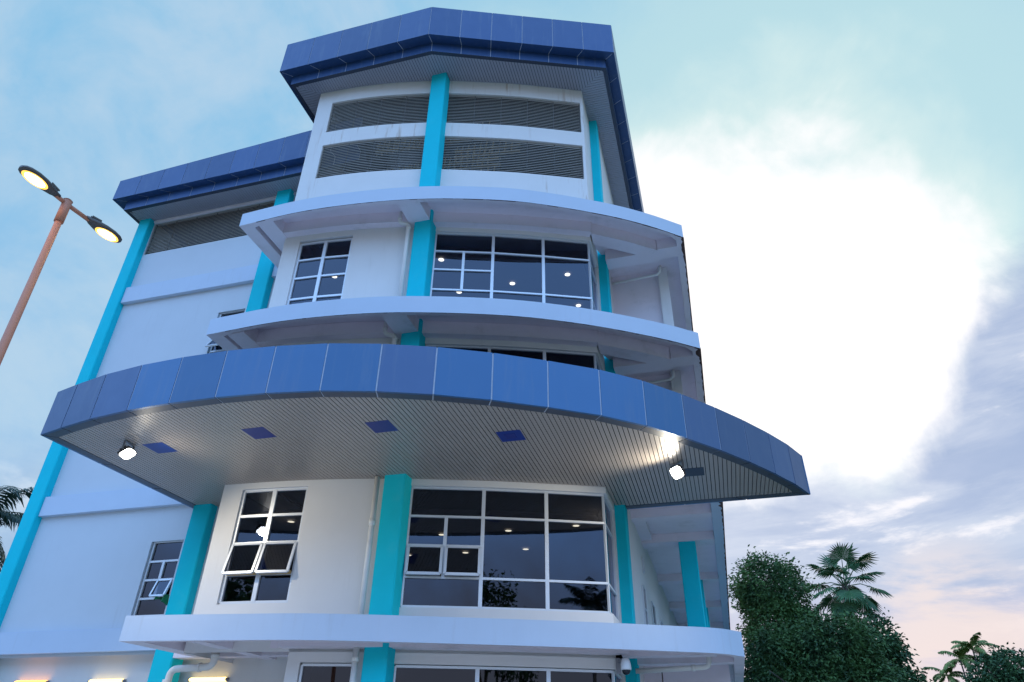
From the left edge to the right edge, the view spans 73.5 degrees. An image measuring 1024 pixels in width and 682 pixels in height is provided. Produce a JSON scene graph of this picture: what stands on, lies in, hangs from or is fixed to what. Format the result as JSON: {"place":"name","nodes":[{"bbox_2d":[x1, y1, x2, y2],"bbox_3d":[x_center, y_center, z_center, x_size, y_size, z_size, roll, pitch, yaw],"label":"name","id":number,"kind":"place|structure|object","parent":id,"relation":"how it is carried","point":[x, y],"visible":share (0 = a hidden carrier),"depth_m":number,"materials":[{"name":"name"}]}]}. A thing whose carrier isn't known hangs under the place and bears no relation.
{"place":"outdoors","nodes":[
{"label":"outdoors","id":0,"kind":"place"},
{"bbox_2d":[0,0,1023,681],"label":"sky","id":1,"kind":"structure","parent":0,"point":[843,180],"materials":[{"name":"blue"}]},
{"bbox_2d":[886,660,937,681],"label":"round bush","id":2,"kind":"object","parent":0,"point":[921,677],"visible":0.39,"depth_m":34.75,"materials":[{"name":"green plant"}]},
{"bbox_2d":[970,649,1023,670],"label":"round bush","id":3,"kind":"object","parent":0,"point":[996,658],"visible":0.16,"depth_m":47.97,"materials":[{"name":"green plant"}]},
{"label":"ground","id":4,"kind":"structure","parent":0,"visible":0},
{"bbox_2d":[0,485,32,571],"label":"coconut palm","id":5,"kind":"object","parent":4,"relation":"on","point":[7,516],"visible":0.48,"depth_m":30.64,"materials":[{"name":"green plant"}]},
{"bbox_2d":[0,7,810,681],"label":"office building","id":6,"kind":"structure","parent":4,"relation":"on","point":[392,369],"depth_m":17.52,"materials":[{"name":"white paint"}]},
{"bbox_2d":[14,680,49,681],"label":"wall lamp","id":7,"kind":"object","parent":6,"relation":"attached to","point":[33,681],"visible":1,"depth_m":17.30,"materials":[{"name":"yellow plastic"}]},
{"bbox_2d":[88,679,126,681],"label":"wall lamp","id":8,"kind":"object","parent":6,"relation":"attached to","point":[107,680],"visible":1,"depth_m":16.75,"materials":[{"name":"white plastic"}]},
{"bbox_2d":[117,440,136,459],"bbox_3d":[-8.163,2.326,14.566,0.242,0.314,0.382,0,-32,2],"label":"floodlight","id":9,"kind":"object","parent":6,"relation":"attached to","point":[125,452],"visible":1,"depth_m":14.48,"materials":[{"name":"metal"}]},
{"bbox_2d":[133,540,183,614],"bbox_3d":[-9.104,6.060,17.600,0.970,1.910,0.277,-8,-33,14],"label":"window","id":10,"kind":"structure","parent":6,"relation":"in","point":[164,557],"depth_m":17.71,"materials":[{"name":"glass"}]},
{"bbox_2d":[154,594,168,604],"bbox_3d":[-8.774,6.516,17.211,0.360,0.275,0.362,-8,-33,14],"label":"curtain","id":11,"kind":"object","parent":6,"relation":"hanging from","point":[164,599],"visible":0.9,"depth_m":17.14,"materials":[{"name":"green fabric"}]},
{"bbox_2d":[188,677,228,681],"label":"wall lamp","id":12,"kind":"object","parent":6,"relation":"attached to","point":[210,679],"visible":1,"depth_m":16.07,"materials":[{"name":"white plastic"}]},
{"bbox_2d":[205,310,244,352],"bbox_3d":[-9.008,-0.213,21.467,0.970,1.910,0.348,-8,-33,14],"label":"window","id":13,"kind":"structure","parent":6,"relation":"in","point":[214,348],"depth_m":21.45,"materials":[{"name":"glass"}]},
{"bbox_2d":[218,487,307,603],"bbox_3d":[-5.711,4.646,15.767,1.692,2.640,0.367,-5,-32,9],"label":"window","id":14,"kind":"structure","parent":6,"relation":"in","point":[256,568],"depth_m":15.70,"materials":[{"name":"glass"}]},
{"bbox_2d":[287,238,352,304],"bbox_3d":[-5.579,-1.923,19.982,1.693,2.530,0.155,-5,-32,10],"label":"window","id":15,"kind":"structure","parent":6,"relation":"in","point":[320,271],"depth_m":20.03,"materials":[{"name":"glass"}]},
{"bbox_2d":[298,663,351,681],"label":"window","id":16,"kind":"structure","parent":6,"relation":"in","point":[309,672],"depth_m":14.20,"materials":[{"name":"metal"}]},
{"bbox_2d":[393,665,622,681],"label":"window","id":17,"kind":"structure","parent":6,"relation":"in","point":[402,673],"depth_m":14.22,"materials":[{"name":"glass"}]},
{"bbox_2d":[400,486,618,619],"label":"window","id":18,"kind":"structure","parent":6,"relation":"in","point":[534,550],"depth_m":15.63,"materials":[{"name":"glass"}]},
{"bbox_2d":[425,345,600,369],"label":"window","id":19,"kind":"structure","parent":6,"relation":"in","point":[589,360],"depth_m":18.40,"materials":[{"name":"glass"}]},
{"bbox_2d":[430,232,598,310],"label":"window","id":20,"kind":"structure","parent":6,"relation":"in","point":[544,270],"depth_m":19.90,"materials":[{"name":"glass"}]},
{"bbox_2d":[616,657,630,674],"bbox_3d":[2.304,6.753,14.220,0.217,0.362,0.564,7,-32,-9],"label":"security camera","id":21,"kind":"object","parent":6,"relation":"attached to","point":[623,664],"visible":1,"depth_m":14.04,"materials":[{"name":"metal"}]},
{"bbox_2d":[641,557,644,573],"bbox_3d":[3.886,6.641,20.299,0.055,0.450,0.250,-8,-33,14],"label":"window","id":22,"kind":"structure","parent":6,"relation":"in","point":[643,566],"depth_m":20.22,"materials":[{"name":"metal"}]},
{"bbox_2d":[641,585,647,624],"bbox_3d":[3.725,7.517,19.157,0.055,1.250,0.600,-8,-33,14],"label":"window","id":23,"kind":"structure","parent":6,"relation":"in","point":[643,588],"depth_m":19.17,"materials":[{"name":"metal"}]},
{"bbox_2d":[651,601,656,624],"bbox_3d":[4.434,8.841,21.310,0.055,1.300,0.850,-8,-33,14],"label":"window","id":24,"kind":"structure","parent":6,"relation":"in","point":[652,604],"depth_m":21.42,"materials":[{"name":"glass"}]},
{"bbox_2d":[669,460,685,479],"bbox_3d":[3.644,2.842,15.059,0.222,0.330,0.382,15,-35,-21],"label":"floodlight","id":25,"kind":"object","parent":6,"relation":"attached to","point":[677,471],"visible":1,"depth_m":14.99,"materials":[{"name":"metal"}]},
{"bbox_2d":[727,544,837,681],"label":"tree","id":26,"kind":"object","parent":4,"relation":"on","point":[767,595],"visible":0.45,"depth_m":37.11,"materials":[{"name":"green plant"}]},
{"bbox_2d":[743,607,915,681],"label":"bushy tree","id":27,"kind":"object","parent":4,"relation":"on","point":[849,659],"visible":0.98,"depth_m":32.24,"materials":[{"name":"green plant"}]},
{"bbox_2d":[803,543,891,624],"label":"fan palm","id":28,"kind":"object","parent":4,"relation":"on","point":[852,598],"visible":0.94,"depth_m":42.27,"materials":[{"name":"green plant"}]},
{"bbox_2d":[838,607,919,678],"bbox_3d":[19.759,18.822,35.597,4.737,9.512,4.363,16,-35,-22],"label":"bushy tree","id":29,"kind":"object","parent":4,"relation":"on","point":[895,652],"visible":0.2,"depth_m":36.32,"materials":[{"name":"green plant"}]},
{"bbox_2d":[921,664,965,681],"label":"feather palm","id":30,"kind":"object","parent":4,"relation":"on","point":[944,674],"visible":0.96,"depth_m":48.44,"materials":[{"name":"green plant"}]},
{"bbox_2d":[938,646,978,676],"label":"feather palm","id":31,"kind":"object","parent":4,"relation":"on","point":[960,653],"visible":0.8,"depth_m":48.31,"materials":[{"name":"green plant"}]},
{"bbox_2d":[951,632,997,677],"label":"feather palm","id":32,"kind":"object","parent":4,"relation":"on","point":[974,640],"visible":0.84,"depth_m":48.80,"materials":[{"name":"green plant"}]},
{"bbox_2d":[959,642,1023,681],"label":"bushy tree","id":33,"kind":"object","parent":4,"relation":"on","point":[1002,668],"visible":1,"depth_m":45.89,"materials":[{"name":"green plant"}]},
{"label":"car park","id":34,"kind":"structure","parent":0,"visible":0},
{"bbox_2d":[0,165,121,364],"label":"street lamp","id":35,"kind":"object","parent":34,"relation":"on","point":[34,177],"visible":1,"depth_m":10.17,"materials":[{"name":"metal"}]}
]}

